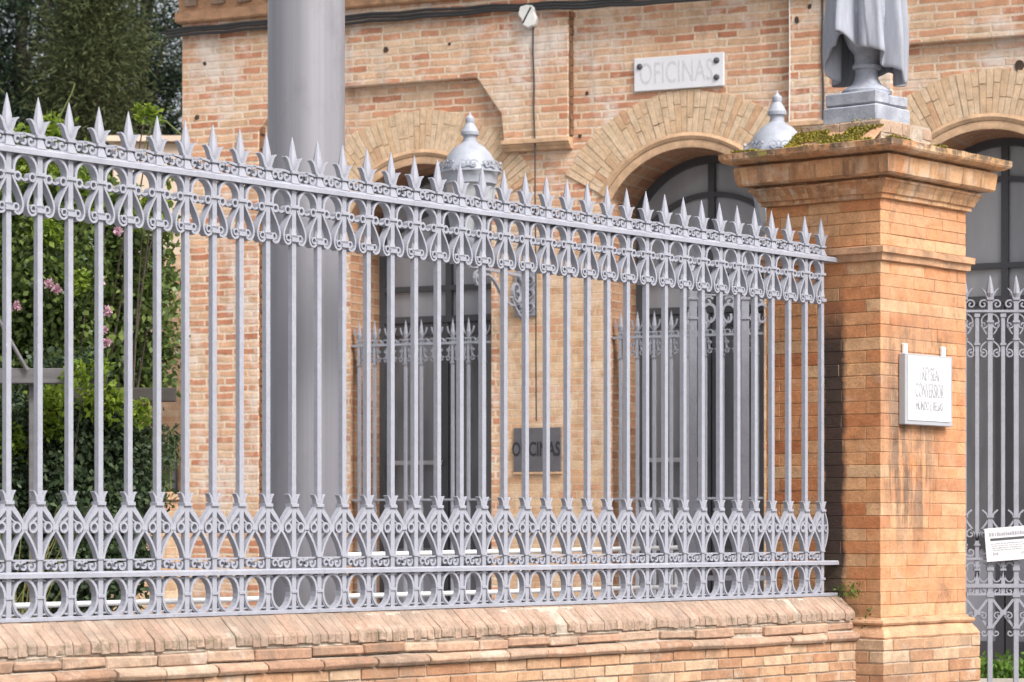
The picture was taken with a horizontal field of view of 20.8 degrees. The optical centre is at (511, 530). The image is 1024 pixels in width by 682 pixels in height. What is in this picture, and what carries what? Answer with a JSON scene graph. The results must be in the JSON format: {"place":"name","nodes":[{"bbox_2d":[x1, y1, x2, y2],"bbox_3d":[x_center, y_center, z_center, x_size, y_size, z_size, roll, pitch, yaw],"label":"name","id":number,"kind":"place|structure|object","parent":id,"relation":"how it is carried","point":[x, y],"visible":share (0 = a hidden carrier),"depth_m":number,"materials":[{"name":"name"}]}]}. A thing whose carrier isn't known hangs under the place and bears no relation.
{"place":"outdoors","nodes":[
{"label":"outdoors","id":0,"kind":"place"},
{"bbox_2d":[0,506,89,617],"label":"ornamental grass","id":1,"kind":"object","parent":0,"point":[23,591],"depth_m":16.40,"materials":[{"name":"plant"}]},
{"bbox_2d":[1,0,181,129],"label":"sky","id":2,"kind":"structure","parent":0,"point":[12,0],"materials":[{"name":"white"}]},
{"bbox_2d":[268,0,344,609],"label":"steel column","id":3,"kind":"structure","parent":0,"point":[306,75],"depth_m":12.48,"materials":[{"name":"metal"}]},
{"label":"courtyard ground","id":4,"kind":"structure","parent":0,"visible":0},
{"bbox_2d":[0,0,174,611],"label":"conifer tree","id":5,"kind":"object","parent":4,"relation":"on","point":[18,32],"visible":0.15,"depth_m":35.46,"materials":[{"name":"green plant"}]},
{"bbox_2d":[0,319,175,608],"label":"timber pergola","id":6,"kind":"object","parent":4,"relation":"on","point":[25,375],"visible":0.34,"depth_m":16.59,"materials":[{"name":"wood"}]},
{"bbox_2d":[0,346,179,617],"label":"dark shrub","id":7,"kind":"object","parent":4,"relation":"on","point":[84,468],"visible":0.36,"depth_m":16.84,"materials":[{"name":"green plant"}]},
{"bbox_2d":[0,83,180,615],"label":"lime creeper","id":8,"kind":"object","parent":4,"relation":"on","point":[52,404],"visible":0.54,"depth_m":17.46,"materials":[{"name":"green plant"}]},
{"bbox_2d":[0,0,181,264],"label":"conifer tree","id":9,"kind":"object","parent":4,"relation":"on","point":[94,45],"visible":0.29,"depth_m":30.76,"materials":[{"name":"green plant"}]},
{"bbox_2d":[2,6,181,132],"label":"conifer tree","id":10,"kind":"object","parent":4,"relation":"on","point":[115,72],"depth_m":43.60,"materials":[{"name":"green plant"}]},
{"bbox_2d":[0,125,191,609],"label":"rose bush","id":11,"kind":"object","parent":4,"relation":"on","point":[22,279],"visible":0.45,"depth_m":17.92,"materials":[{"name":"green plant"}]},
{"bbox_2d":[42,0,181,134],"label":"conifer tree","id":12,"kind":"object","parent":4,"relation":"on","point":[170,76],"visible":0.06,"depth_m":36.54,"materials":[{"name":"green plant"}]},
{"bbox_2d":[106,135,181,491],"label":"outbuilding","id":13,"kind":"structure","parent":4,"relation":"on","point":[171,414],"depth_m":28.97,"materials":[{"name":"orange brick"}]},
{"bbox_2d":[161,453,177,490],"bbox_3d":[-3.582,-0.604,28.951,0.213,0.409,0.034,0,0,0],"label":"window","id":14,"kind":"structure","parent":13,"relation":"in","point":[175,473],"depth_m":28.94,"materials":[{"name":"black glass"}]},
{"bbox_2d":[111,424,180,614],"bbox_3d":[-2.586,0.143,19.776,0.602,1.811,0.688,0,0,0],"label":"brick planter","id":15,"kind":"object","parent":4,"relation":"on","point":[171,589],"visible":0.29,"depth_m":19.50,"materials":[{"name":"orange brick"}]},
{"bbox_2d":[0,545,678,617],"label":"handrail","id":16,"kind":"object","parent":4,"relation":"on","point":[352,596],"visible":0.16,"depth_m":14.98,"materials":[{"name":"white metal"}]},
{"bbox_2d":[0,596,859,681],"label":"boundary wall","id":17,"kind":"structure","parent":4,"relation":"on","point":[801,639],"depth_m":12.33,"materials":[{"name":"brick"}]},
{"bbox_2d":[0,93,838,622],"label":"iron fence","id":18,"kind":"object","parent":17,"relation":"on","point":[646,527],"visible":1,"depth_m":12.15,"materials":[{"name":"grey metal"}]},
{"bbox_2d":[829,579,871,628],"bbox_3d":[1.791,0.394,14.726,0.268,0.308,0.142,0,0,40],"label":"weed","id":19,"kind":"object","parent":17,"relation":"on","point":[851,593],"visible":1,"depth_m":14.72,"materials":[{"name":"green plant"}]},
{"bbox_2d":[175,0,1023,662],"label":"brick building","id":20,"kind":"structure","parent":4,"relation":"on","point":[417,90],"depth_m":22.87,"materials":[{"name":"brick"}]},
{"bbox_2d":[351,317,490,601],"bbox_3d":[-0.761,-0.388,23.375,1.310,2.775,0.038,0,0,25],"label":"door grille","id":21,"kind":"object","parent":20,"relation":"attached to","point":[405,345],"depth_m":23.41,"materials":[{"name":"grey metal"}]},
{"bbox_2d":[379,174,490,605],"bbox_3d":[-0.540,-1.012,23.857,1.320,4.124,0.095,0,0,25],"label":"door","id":22,"kind":"structure","parent":20,"relation":"in","point":[425,268],"depth_m":23.96,"materials":[{"name":"grey paint"}]},
{"bbox_2d":[166,0,709,38],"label":"cable bundle","id":23,"kind":"object","parent":20,"relation":"attached to","point":[393,16],"visible":0.85,"depth_m":23.14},
{"bbox_2d":[438,112,534,320],"bbox_3d":[-0.163,-2.497,22.332,0.528,1.607,1.338,0,0,25],"label":"wall lantern","id":24,"kind":"object","parent":20,"relation":"attached to","point":[471,155],"depth_m":21.87,"materials":[{"name":"paint"}]},
{"bbox_2d":[518,5,538,27],"bbox_3d":[0.133,-4.212,22.825,0.163,0.192,0.062,0,0,25],"label":"junction box","id":25,"kind":"object","parent":20,"relation":"attached to","point":[528,15],"visible":1,"depth_m":22.80,"materials":[{"name":"white plastic"}]},
{"bbox_2d":[532,27,536,420],"bbox_3d":[0.185,-2.510,22.825,0.041,3.231,0.012,0,0,25],"label":"drop cable","id":26,"kind":"object","parent":20,"relation":"attached to","point":[535,226],"visible":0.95,"depth_m":22.82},
{"bbox_2d":[512,427,561,473],"bbox_3d":[0.205,-0.654,22.887,0.440,0.381,0.023,0,0,25],"label":"office plate","id":27,"kind":"object","parent":20,"relation":"attached to","point":[535,450],"visible":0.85,"depth_m":22.88,"materials":[{"name":"metal"}]},
{"bbox_2d":[634,52,724,91],"bbox_3d":[1.338,-3.679,22.357,0.770,0.269,0.048,0,0,25],"label":"marble sign","id":28,"kind":"object","parent":20,"relation":"attached to","point":[679,72],"visible":1,"depth_m":22.35,"materials":[{"name":"white stone"}]},
{"bbox_2d":[612,309,763,595],"bbox_3d":[1.416,-0.388,22.374,1.310,2.775,0.038,0,0,25],"label":"door grille","id":29,"kind":"object","parent":20,"relation":"attached to","point":[637,336],"depth_m":22.43,"materials":[{"name":"grey metal"}]},
{"bbox_2d":[636,155,764,597],"bbox_3d":[1.637,-1.012,22.856,1.320,4.124,0.095,0,0,25],"label":"door","id":30,"kind":"structure","parent":20,"relation":"in","point":[706,179],"depth_m":22.87,"materials":[{"name":"grey paint"}]},
{"bbox_2d":[743,91,797,233],"bbox_3d":[2.157,-2.497,21.265,0.528,1.607,1.338,0,0,25],"label":"wall lantern","id":31,"kind":"object","parent":20,"relation":"attached to","point":[776,132],"depth_m":20.79,"materials":[{"name":"paint"}]},
{"bbox_2d":[789,0,789,121],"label":"drop cable","id":32,"kind":"object","parent":20,"relation":"attached to","point":[789,60],"visible":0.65,"depth_m":21.90,"materials":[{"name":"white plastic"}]},
{"bbox_2d":[821,0,824,119],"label":"drop cable","id":33,"kind":"object","parent":20,"relation":"attached to","point":[822,23],"visible":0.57,"depth_m":21.79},
{"bbox_2d":[962,138,1023,659],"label":"door","id":34,"kind":"structure","parent":20,"relation":"in","point":[994,236],"depth_m":21.87,"materials":[{"name":"grey paint"}]},
{"bbox_2d":[687,256,766,595],"bbox_3d":[1.396,-0.303,16.700,0.691,2.687,0.064,0,0,0],"label":"open gate leaf","id":35,"kind":"object","parent":4,"relation":"on","point":[745,318],"visible":0.32,"depth_m":16.68,"materials":[{"name":"grey metal"}]},
{"bbox_2d":[719,118,1011,681],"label":"brick pillar","id":36,"kind":"structure","parent":4,"relation":"on","point":[889,212],"depth_m":14.86,"materials":[{"name":"orange brick"}]},
{"bbox_2d":[731,118,947,153],"bbox_3d":[1.754,-2.122,14.963,1.029,0.193,0.602,0,0,40],"label":"moss","id":37,"kind":"object","parent":36,"relation":"on","point":[854,133],"visible":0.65,"depth_m":14.97,"materials":[{"name":"green plant"}]},
{"bbox_2d":[823,0,909,124],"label":"statue","id":38,"kind":"object","parent":36,"relation":"on","point":[865,44],"visible":1,"depth_m":15.11,"materials":[{"name":"grey stone"}]},
{"bbox_2d":[899,343,951,426],"bbox_3d":[2.224,-0.779,14.954,0.049,0.433,0.478,0,0,40],"label":"wall plaque","id":39,"kind":"object","parent":36,"relation":"attached to","point":[925,390],"depth_m":14.91,"materials":[{"name":"stone"}]},
{"bbox_2d":[965,275,1023,681],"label":"entrance gate","id":40,"kind":"structure","parent":4,"relation":"on","point":[1015,293],"depth_m":15.84,"materials":[{"name":"grey metal"}]},
{"bbox_2d":[984,526,1023,561],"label":"gate notice","id":41,"kind":"object","parent":40,"relation":"attached to","point":[1004,543],"visible":1,"depth_m":15.81,"materials":[{"name":"white paper"}]},
{"bbox_2d":[979,649,1023,677],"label":"ground cover","id":42,"kind":"object","parent":4,"relation":"on","point":[1002,668],"visible":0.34,"depth_m":18.98,"materials":[{"name":"green plant"}]},
{"bbox_2d":[979,678,1023,681],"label":"kerb","id":43,"kind":"structure","parent":4,"relation":"on","point":[1000,680],"depth_m":18.75,"materials":[{"name":"stone"}]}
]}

